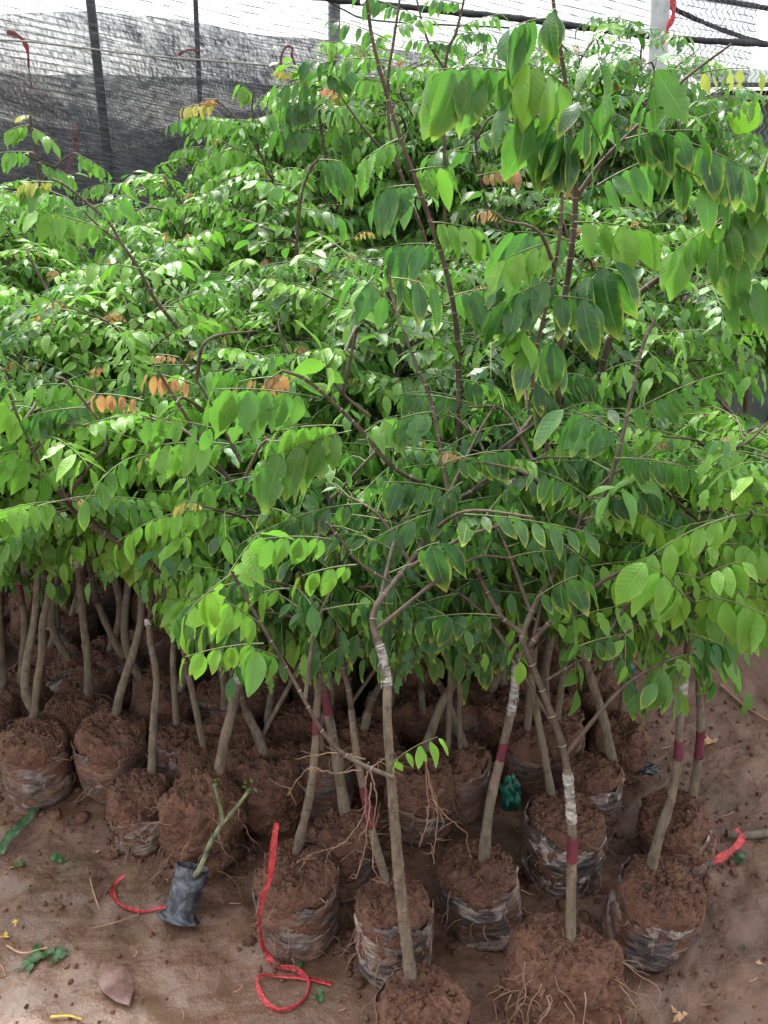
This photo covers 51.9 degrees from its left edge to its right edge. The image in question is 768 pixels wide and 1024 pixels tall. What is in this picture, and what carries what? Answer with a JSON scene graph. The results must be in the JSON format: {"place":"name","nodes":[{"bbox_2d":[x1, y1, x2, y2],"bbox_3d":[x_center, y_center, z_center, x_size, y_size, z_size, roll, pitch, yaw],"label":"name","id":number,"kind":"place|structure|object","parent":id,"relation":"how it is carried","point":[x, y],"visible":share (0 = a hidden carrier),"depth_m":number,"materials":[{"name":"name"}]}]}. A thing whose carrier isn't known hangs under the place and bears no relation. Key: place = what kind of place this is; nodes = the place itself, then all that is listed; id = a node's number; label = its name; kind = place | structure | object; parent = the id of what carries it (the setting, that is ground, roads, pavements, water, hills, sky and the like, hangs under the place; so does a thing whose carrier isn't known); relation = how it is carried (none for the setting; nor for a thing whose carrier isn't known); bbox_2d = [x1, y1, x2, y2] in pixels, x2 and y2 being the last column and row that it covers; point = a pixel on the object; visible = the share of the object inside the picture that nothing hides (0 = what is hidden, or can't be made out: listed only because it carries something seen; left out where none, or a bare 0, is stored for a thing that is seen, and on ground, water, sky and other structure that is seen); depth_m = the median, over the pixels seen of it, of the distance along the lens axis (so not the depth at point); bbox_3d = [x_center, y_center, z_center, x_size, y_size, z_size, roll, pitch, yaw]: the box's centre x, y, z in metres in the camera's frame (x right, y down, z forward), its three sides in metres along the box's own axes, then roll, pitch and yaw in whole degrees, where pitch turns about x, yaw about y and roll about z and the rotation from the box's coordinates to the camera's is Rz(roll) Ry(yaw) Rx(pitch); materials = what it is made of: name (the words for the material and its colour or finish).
{"place":"outdoors","nodes":[
{"label":"outdoors","id":0,"kind":"place"},
{"bbox_2d":[0,422,767,1023],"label":"muddy ground","id":1,"kind":"structure","parent":0,"point":[208,994],"depth_m":1.80,"materials":[{"name":"soil"}]},
{"bbox_2d":[0,282,53,716],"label":"fruit sapling","id":2,"kind":"object","parent":1,"relation":"on","point":[7,682],"visible":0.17,"depth_m":2.35,"materials":[{"name":"plant"}]},
{"bbox_2d":[4,410,50,710],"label":"fruit sapling","id":3,"kind":"object","parent":1,"relation":"on","point":[13,669],"visible":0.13,"depth_m":2.37,"materials":[{"name":"plant"}]},
{"bbox_2d":[0,482,77,728],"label":"fruit sapling","id":4,"kind":"object","parent":1,"relation":"on","point":[10,709],"visible":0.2,"depth_m":2.31,"materials":[{"name":"plant"}]},
{"bbox_2d":[0,192,87,651],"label":"fruit sapling","id":5,"kind":"object","parent":1,"relation":"on","point":[13,628],"visible":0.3,"depth_m":2.56,"materials":[{"name":"plant"}]},
{"bbox_2d":[0,200,101,613],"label":"fruit sapling","id":6,"kind":"object","parent":1,"relation":"on","point":[13,600],"visible":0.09,"depth_m":2.48,"materials":[{"name":"plant"}]},
{"bbox_2d":[26,567,83,696],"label":"fruit sapling","id":7,"kind":"object","parent":1,"relation":"on","point":[57,668],"visible":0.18,"depth_m":2.51,"materials":[{"name":"soil"}]},
{"bbox_2d":[1,115,122,629],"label":"fruit sapling","id":8,"kind":"object","parent":1,"relation":"on","point":[11,159],"visible":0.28,"depth_m":2.48,"materials":[{"name":"plant"}]},
{"bbox_2d":[0,231,126,645],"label":"fruit sapling","id":9,"kind":"object","parent":1,"relation":"on","point":[69,615],"visible":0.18,"depth_m":2.51,"materials":[{"name":"plant"}]},
{"bbox_2d":[0,321,131,772],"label":"fruit sapling","id":10,"kind":"object","parent":1,"relation":"on","point":[71,710],"visible":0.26,"depth_m":2.13,"materials":[{"name":"plant"}]},
{"bbox_2d":[0,352,145,717],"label":"fruit sapling","id":11,"kind":"object","parent":1,"relation":"on","point":[102,701],"visible":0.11,"depth_m":2.28,"materials":[{"name":"plant"}]},
{"bbox_2d":[0,290,165,708],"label":"fruit sapling","id":12,"kind":"object","parent":1,"relation":"on","point":[106,681],"visible":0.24,"depth_m":2.44,"materials":[{"name":"plant"}]},
{"bbox_2d":[0,318,168,809],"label":"fruit sapling","id":13,"kind":"object","parent":1,"relation":"on","point":[37,770],"visible":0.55,"depth_m":2.10,"materials":[{"name":"plant"}]},
{"bbox_2d":[0,238,185,656],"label":"fruit sapling","id":14,"kind":"object","parent":1,"relation":"on","point":[99,644],"visible":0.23,"depth_m":2.24,"materials":[{"name":"plant"}]},
{"bbox_2d":[0,290,196,714],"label":"fruit sapling","id":15,"kind":"object","parent":1,"relation":"on","point":[143,679],"visible":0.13,"depth_m":2.08,"materials":[{"name":"plant"}]},
{"bbox_2d":[0,381,201,804],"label":"fruit sapling","id":16,"kind":"object","parent":1,"relation":"on","point":[108,744],"visible":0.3,"depth_m":2.11,"materials":[{"name":"soil"}]},
{"bbox_2d":[0,367,219,778],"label":"fruit sapling","id":17,"kind":"object","parent":1,"relation":"on","point":[19,523],"visible":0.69,"depth_m":1.67,"materials":[{"name":"plant"}]},
{"bbox_2d":[81,535,143,707],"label":"fruit sapling","id":18,"kind":"object","parent":1,"relation":"on","point":[114,659],"visible":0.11,"depth_m":2.54,"materials":[{"name":"plant"}]},
{"bbox_2d":[98,960,133,1004],"bbox_3d":[-0.554,0.977,1.637,0.061,0.017,0.136,-17,26,-39],"label":"fallen leaf","id":19,"kind":"object","parent":1,"relation":"on","point":[115,981],"visible":1,"depth_m":1.64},
{"bbox_2d":[0,284,258,741],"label":"fruit sapling","id":20,"kind":"object","parent":1,"relation":"on","point":[135,338],"visible":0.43,"depth_m":1.94,"materials":[{"name":"plant"}]},
{"bbox_2d":[30,244,256,669],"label":"fruit sapling","id":21,"kind":"object","parent":1,"relation":"on","point":[162,640],"visible":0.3,"depth_m":2.22,"materials":[{"name":"plant"}]},
{"bbox_2d":[38,438,254,785],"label":"fruit sapling","id":22,"kind":"object","parent":1,"relation":"on","point":[172,736],"visible":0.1,"depth_m":2.14,"materials":[{"name":"plant"}]},
{"bbox_2d":[75,219,258,655],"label":"fruit sapling","id":23,"kind":"object","parent":1,"relation":"on","point":[159,247],"visible":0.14,"depth_m":2.34,"materials":[{"name":"plant"}]},
{"bbox_2d":[17,177,320,712],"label":"fruit sapling","id":24,"kind":"object","parent":1,"relation":"on","point":[32,196],"visible":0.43,"depth_m":1.82,"materials":[{"name":"plant"}]},
{"bbox_2d":[63,170,277,314],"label":"fruit sapling","id":25,"kind":"object","parent":1,"relation":"on","point":[170,203],"visible":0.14,"depth_m":2.58,"materials":[{"name":"plant"}]},
{"bbox_2d":[2,337,343,735],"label":"fruit sapling","id":26,"kind":"object","parent":1,"relation":"on","point":[213,723],"visible":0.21,"depth_m":1.86,"materials":[{"name":"plant"}]},
{"bbox_2d":[78,157,277,289],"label":"fruit sapling","id":27,"kind":"object","parent":1,"relation":"on","point":[102,189],"visible":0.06,"depth_m":2.94,"materials":[{"name":"plant"}]},
{"bbox_2d":[193,0,203,145],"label":"net post","id":28,"kind":"object","parent":1,"relation":"on","point":[195,2],"visible":0.12,"depth_m":3.81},
{"bbox_2d":[0,0,757,461],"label":"shade net","id":29,"kind":"object","parent":28,"relation":"attached to","point":[150,92],"visible":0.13,"depth_m":3.80,"materials":[{"name":"fabric"}]},
{"bbox_2d":[310,0,767,46],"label":"rolled net","id":30,"kind":"object","parent":29,"relation":"attached to","point":[469,13],"visible":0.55,"depth_m":3.69,"materials":[{"name":"fabric"}]},
{"bbox_2d":[156,776,256,926],"bbox_3d":[-0.394,0.751,1.751,0.246,0.390,0.113,0,20,0],"label":"potted cutting","id":31,"kind":"object","parent":1,"relation":"on","point":[185,892],"visible":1,"depth_m":1.77,"materials":[{"name":"plastic"}]},
{"bbox_2d":[98,538,333,865],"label":"fruit sapling","id":32,"kind":"object","parent":1,"relation":"on","point":[128,815],"visible":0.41,"depth_m":1.95,"materials":[{"name":"soil"}]},
{"bbox_2d":[96,249,350,653],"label":"fruit sapling","id":33,"kind":"object","parent":1,"relation":"on","point":[223,285],"visible":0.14,"depth_m":2.06,"materials":[{"name":"plant"}]},
{"bbox_2d":[82,330,389,820],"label":"fruit sapling","id":34,"kind":"object","parent":1,"relation":"on","point":[200,454],"visible":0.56,"depth_m":1.55,"materials":[{"name":"plant"}]},
{"bbox_2d":[141,230,344,643],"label":"fruit sapling","id":35,"kind":"object","parent":1,"relation":"on","point":[201,277],"visible":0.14,"depth_m":2.29,"materials":[{"name":"plant"}]},
{"bbox_2d":[123,448,366,836],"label":"fruit sapling","id":36,"kind":"object","parent":1,"relation":"on","point":[270,802],"visible":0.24,"depth_m":1.99,"materials":[{"name":"soil"}]},
{"bbox_2d":[57,409,450,898],"bbox_3d":[-0.290,0.303,1.955,0.871,1.126,0.857,0,20,0],"label":"fruit sapling","id":37,"kind":"object","parent":1,"relation":"on","point":[186,807],"visible":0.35,"depth_m":1.84,"materials":[{"name":"plant"}]},
{"bbox_2d":[115,307,399,730],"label":"fruit sapling","id":38,"kind":"object","parent":1,"relation":"on","point":[257,703],"visible":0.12,"depth_m":2.13,"materials":[{"name":"plant"}]},
{"bbox_2d":[165,115,356,267],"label":"fruit sapling","id":39,"kind":"object","parent":1,"relation":"on","point":[180,154],"visible":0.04,"depth_m":3.03,"materials":[{"name":"plant"}]},
{"bbox_2d":[152,161,373,336],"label":"fruit sapling","id":40,"kind":"object","parent":1,"relation":"on","point":[227,188],"visible":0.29,"depth_m":2.45,"materials":[{"name":"plant"}]},
{"bbox_2d":[180,84,374,270],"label":"fruit sapling","id":41,"kind":"object","parent":1,"relation":"on","point":[245,96],"visible":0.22,"depth_m":2.62,"materials":[{"name":"plant"}]},
{"bbox_2d":[118,302,438,736],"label":"fruit sapling","id":42,"kind":"object","parent":1,"relation":"on","point":[353,386],"visible":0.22,"depth_m":1.88,"materials":[{"name":"plant"}]},
{"bbox_2d":[180,116,377,282],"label":"fruit sapling","id":43,"kind":"object","parent":1,"relation":"on","point":[238,157],"visible":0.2,"depth_m":2.67,"materials":[{"name":"plant"}]},
{"bbox_2d":[184,156,382,701],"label":"fruit sapling","id":44,"kind":"object","parent":1,"relation":"on","point":[338,179],"visible":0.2,"depth_m":2.01,"materials":[{"name":"plant"}]},
{"bbox_2d":[134,493,444,744],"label":"fruit sapling","id":45,"kind":"object","parent":1,"relation":"on","point":[285,724],"visible":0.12,"depth_m":2.23,"materials":[{"name":"soil"}]},
{"bbox_2d":[144,297,438,716],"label":"fruit sapling","id":46,"kind":"object","parent":1,"relation":"on","point":[340,698],"visible":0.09,"depth_m":2.06,"materials":[{"name":"plant"}]},
{"bbox_2d":[200,230,384,393],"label":"fruit sapling","id":47,"kind":"object","parent":1,"relation":"on","point":[368,240],"visible":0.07,"depth_m":2.45,"materials":[{"name":"plant"}]},
{"bbox_2d":[255,823,332,1011],"bbox_3d":[-0.209,0.821,1.586,0.179,0.372,0.110,12,23,29],"label":"red ribbon","id":48,"kind":"object","parent":1,"relation":"on","point":[268,956],"visible":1,"depth_m":1.62,"materials":[{"name":"plastic"}]},
{"bbox_2d":[132,417,471,903],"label":"fruit sapling","id":49,"kind":"object","parent":1,"relation":"on","point":[333,827],"visible":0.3,"depth_m":1.80,"materials":[{"name":"plant"}]},
{"bbox_2d":[213,192,402,618],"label":"fruit sapling","id":50,"kind":"object","parent":1,"relation":"on","point":[289,219],"visible":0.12,"depth_m":2.54,"materials":[{"name":"plant"}]},
{"bbox_2d":[245,42,375,394],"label":"fruit sapling","id":51,"kind":"object","parent":1,"relation":"on","point":[299,116],"visible":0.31,"depth_m":2.51,"materials":[{"name":"plant"}]},
{"bbox_2d":[209,249,463,644],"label":"fruit sapling","id":52,"kind":"object","parent":1,"relation":"on","point":[279,301],"visible":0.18,"depth_m":2.12,"materials":[{"name":"plant"}]},
{"bbox_2d":[245,57,441,393],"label":"fruit sapling","id":53,"kind":"object","parent":1,"relation":"on","point":[413,109],"visible":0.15,"depth_m":2.59,"materials":[{"name":"plant"}]},
{"bbox_2d":[141,431,548,969],"bbox_3d":[-0.143,0.372,1.837,0.877,1.074,0.811,0,20,0],"label":"fruit sapling","id":54,"kind":"object","parent":1,"relation":"on","point":[300,916],"visible":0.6,"depth_m":1.66,"materials":[{"name":"plant"}]},
{"bbox_2d":[170,401,592,989],"bbox_3d":[-0.005,0.368,1.710,0.829,1.145,0.664,10,22,25],"label":"fruit sapling","id":55,"kind":"object","parent":1,"relation":"on","point":[376,936],"visible":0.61,"depth_m":1.56,"materials":[{"name":"plant"}]},
{"bbox_2d":[0,693,767,1023],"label":"mud clods","id":56,"kind":"object","parent":1,"relation":"on","point":[254,857],"visible":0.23,"depth_m":1.91,"materials":[{"name":"soil"}]},
{"bbox_2d":[229,231,549,750],"bbox_3d":[-0.033,0.023,2.173,0.836,1.500,0.768,-14,24,-33],"label":"fruit sapling","id":57,"kind":"object","parent":1,"relation":"on","point":[402,712],"visible":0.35,"depth_m":1.89,"materials":[{"name":"plant"}]},
{"bbox_2d":[304,41,495,235],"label":"fruit sapling","id":58,"kind":"object","parent":1,"relation":"on","point":[349,50],"visible":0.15,"depth_m":2.70,"materials":[{"name":"plant"}]},
{"bbox_2d":[179,402,622,1023],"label":"fruit sapling","id":59,"kind":"object","parent":1,"relation":"on","point":[409,992],"visible":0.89,"depth_m":1.37,"materials":[{"name":"plant"}]},
{"bbox_2d":[288,282,517,695],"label":"fruit sapling","id":60,"kind":"object","parent":1,"relation":"on","point":[410,681],"visible":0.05,"depth_m":2.06,"materials":[{"name":"plant"}]},
{"bbox_2d":[320,0,487,349],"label":"fruit sapling","id":61,"kind":"object","parent":1,"relation":"on","point":[375,90],"visible":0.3,"depth_m":2.02,"materials":[{"name":"plant"}]},
{"bbox_2d":[203,320,618,824],"bbox_3d":[0.156,0.278,1.666,0.633,1.361,0.780,16,25,37],"label":"fruit sapling","id":62,"kind":"object","parent":1,"relation":"on","point":[302,458],"visible":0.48,"depth_m":1.44,"materials":[{"name":"plant"}]},
{"bbox_2d":[323,525,512,798],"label":"fruit sapling","id":63,"kind":"object","parent":1,"relation":"on","point":[370,736],"visible":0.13,"depth_m":2.15,"materials":[{"name":"soil"}]},
{"bbox_2d":[299,83,549,266],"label":"fruit sapling","id":64,"kind":"object","parent":1,"relation":"on","point":[364,115],"visible":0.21,"depth_m":2.50,"materials":[{"name":"plant"}]},
{"bbox_2d":[355,0,509,822],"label":"fruit sapling","id":65,"kind":"object","parent":1,"relation":"on","point":[390,208],"visible":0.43,"depth_m":1.52,"materials":[{"name":"plant"}]},
{"bbox_2d":[381,0,509,284],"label":"fruit sapling","id":66,"kind":"object","parent":1,"relation":"on","point":[471,37],"visible":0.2,"depth_m":2.09,"materials":[{"name":"plant"}]},
{"bbox_2d":[350,64,546,246],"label":"fruit sapling","id":67,"kind":"object","parent":1,"relation":"on","point":[409,229],"visible":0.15,"depth_m":2.65,"materials":[{"name":"plant"}]},
{"bbox_2d":[401,501,503,752],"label":"fruit sapling","id":68,"kind":"object","parent":1,"relation":"on","point":[413,733],"visible":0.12,"depth_m":2.28,"materials":[{"name":"soil"}]},
{"bbox_2d":[225,194,697,779],"bbox_3d":[0.087,0.131,1.736,1.074,1.538,0.571,0,20,0],"label":"fruit sapling","id":69,"kind":"object","parent":1,"relation":"on","point":[525,310],"visible":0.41,"depth_m":1.46,"materials":[{"name":"plant"}]},
{"bbox_2d":[357,130,569,275],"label":"fruit sapling","id":70,"kind":"object","parent":1,"relation":"on","point":[463,189],"visible":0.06,"depth_m":2.59,"materials":[{"name":"plant"}]},
{"bbox_2d":[335,256,606,692],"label":"fruit sapling","id":71,"kind":"object","parent":1,"relation":"on","point":[459,275],"visible":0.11,"depth_m":1.93,"materials":[{"name":"plant"}]},
{"bbox_2d":[422,439,540,767],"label":"fruit sapling","id":72,"kind":"object","parent":1,"relation":"on","point":[491,716],"visible":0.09,"depth_m":2.25,"materials":[{"name":"soil"}]},
{"bbox_2d":[284,372,708,952],"bbox_3d":[0.280,0.318,1.808,0.905,1.219,0.758,-11,23,-28],"label":"fruit sapling","id":73,"kind":"object","parent":1,"relation":"on","point":[479,893],"visible":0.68,"depth_m":1.69,"materials":[{"name":"plant"}]},
{"bbox_2d":[395,115,602,651],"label":"fruit sapling","id":74,"kind":"object","parent":1,"relation":"on","point":[454,159],"visible":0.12,"depth_m":2.28,"materials":[{"name":"plant"}]},
{"bbox_2d":[376,319,630,741],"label":"fruit sapling","id":75,"kind":"object","parent":1,"relation":"on","point":[470,710],"visible":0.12,"depth_m":1.88,"materials":[{"name":"plant"}]},
{"bbox_2d":[349,464,683,852],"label":"fruit sapling","id":76,"kind":"object","parent":1,"relation":"on","point":[411,786],"visible":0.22,"depth_m":1.97,"materials":[{"name":"soil"}]},
{"bbox_2d":[314,268,767,1023],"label":"fruit sapling","id":77,"kind":"object","parent":1,"relation":"on","point":[560,970],"visible":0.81,"depth_m":1.40,"materials":[{"name":"plant"}]},
{"bbox_2d":[426,133,658,317],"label":"fruit sapling","id":78,"kind":"object","parent":1,"relation":"on","point":[464,214],"visible":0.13,"depth_m":2.42,"materials":[{"name":"plant"}]},
{"bbox_2d":[354,425,749,899],"bbox_3d":[0.363,0.316,1.984,0.913,1.080,0.842,0,20,0],"label":"fruit sapling","id":79,"kind":"object","parent":1,"relation":"on","point":[544,844],"visible":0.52,"depth_m":1.83,"materials":[{"name":"soil"}]},
{"bbox_2d":[458,183,667,638],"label":"fruit sapling","id":80,"kind":"object","parent":1,"relation":"on","point":[551,213],"visible":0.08,"depth_m":2.37,"materials":[{"name":"plant"}]},
{"bbox_2d":[433,198,704,666],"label":"fruit sapling","id":81,"kind":"object","parent":1,"relation":"on","point":[686,314],"visible":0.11,"depth_m":2.17,"materials":[{"name":"plant"}]},
{"bbox_2d":[480,15,670,205],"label":"fruit sapling","id":82,"kind":"object","parent":1,"relation":"on","point":[600,30],"visible":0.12,"depth_m":2.68,"materials":[{"name":"plant"}]},
{"bbox_2d":[449,309,707,722],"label":"fruit sapling","id":83,"kind":"object","parent":1,"relation":"on","point":[628,356],"visible":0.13,"depth_m":1.91,"materials":[{"name":"plant"}]},
{"bbox_2d":[487,125,695,285],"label":"fruit sapling","id":84,"kind":"object","parent":1,"relation":"on","point":[611,142],"visible":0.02,"depth_m":2.55,"materials":[{"name":"plant"}]},
{"bbox_2d":[420,0,766,800],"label":"fruit sapling","id":85,"kind":"object","parent":1,"relation":"on","point":[542,150],"visible":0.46,"depth_m":1.53,"materials":[{"name":"plant"}]},
{"bbox_2d":[501,49,706,359],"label":"fruit sapling","id":86,"kind":"object","parent":1,"relation":"on","point":[623,103],"visible":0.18,"depth_m":2.58,"materials":[{"name":"plant"}]},
{"bbox_2d":[455,152,767,789],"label":"fruit sapling","id":87,"kind":"object","parent":1,"relation":"on","point":[729,269],"visible":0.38,"depth_m":1.61,"materials":[{"name":"plant"}]},
{"bbox_2d":[485,248,742,692],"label":"fruit sapling","id":88,"kind":"object","parent":1,"relation":"on","point":[653,295],"visible":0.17,"depth_m":1.98,"materials":[{"name":"plant"}]},
{"bbox_2d":[462,400,766,840],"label":"fruit sapling","id":89,"kind":"object","parent":1,"relation":"on","point":[599,778],"visible":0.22,"depth_m":1.98,"materials":[{"name":"plant"}]},
{"bbox_2d":[486,406,767,971],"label":"fruit sapling","id":90,"kind":"object","parent":1,"relation":"on","point":[654,904],"visible":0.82,"depth_m":1.42,"materials":[{"name":"plant"}]},
{"bbox_2d":[532,14,732,164],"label":"fruit sapling","id":91,"kind":"object","parent":1,"relation":"on","point":[682,42],"visible":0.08,"depth_m":2.87,"materials":[{"name":"plant"}]},
{"bbox_2d":[530,188,757,668],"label":"fruit sapling","id":92,"kind":"object","parent":1,"relation":"on","point":[681,237],"visible":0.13,"depth_m":2.27,"materials":[{"name":"plant"}]},
{"bbox_2d":[525,50,767,366],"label":"fruit sapling","id":93,"kind":"object","parent":1,"relation":"on","point":[624,68],"visible":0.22,"depth_m":2.62,"materials":[{"name":"plant"}]},
{"bbox_2d":[539,273,767,726],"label":"fruit sapling","id":94,"kind":"object","parent":1,"relation":"on","point":[607,680],"visible":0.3,"depth_m":1.95,"materials":[{"name":"plant"}]},
{"bbox_2d":[642,0,669,353],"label":"steel post","id":95,"kind":"object","parent":1,"relation":"on","point":[659,14],"visible":0.11,"depth_m":3.58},
{"bbox_2d":[579,135,767,404],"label":"fruit sapling","id":96,"kind":"object","parent":1,"relation":"on","point":[679,217],"visible":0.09,"depth_m":2.53,"materials":[{"name":"plant"}]},
{"bbox_2d":[584,406,767,786],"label":"fruit sapling","id":97,"kind":"object","parent":1,"relation":"on","point":[633,742],"visible":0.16,"depth_m":2.21,"materials":[{"name":"soil"}]},
{"bbox_2d":[593,92,766,353],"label":"fruit sapling","id":98,"kind":"object","parent":1,"relation":"on","point":[750,145],"visible":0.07,"depth_m":2.83,"materials":[{"name":"plant"}]},
{"bbox_2d":[597,355,767,891],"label":"fruit sapling","id":99,"kind":"object","parent":1,"relation":"on","point":[689,843],"visible":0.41,"depth_m":1.92,"materials":[{"name":"plant"}]},
{"bbox_2d":[0,0,767,96],"label":"sky","id":100,"kind":"structure","parent":0,"point":[569,2],"materials":[{"name":"white"}]},
{"bbox_2d":[697,70,767,422],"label":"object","id":101,"kind":"structure","parent":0,"point":[757,411],"depth_m":6.22,"materials":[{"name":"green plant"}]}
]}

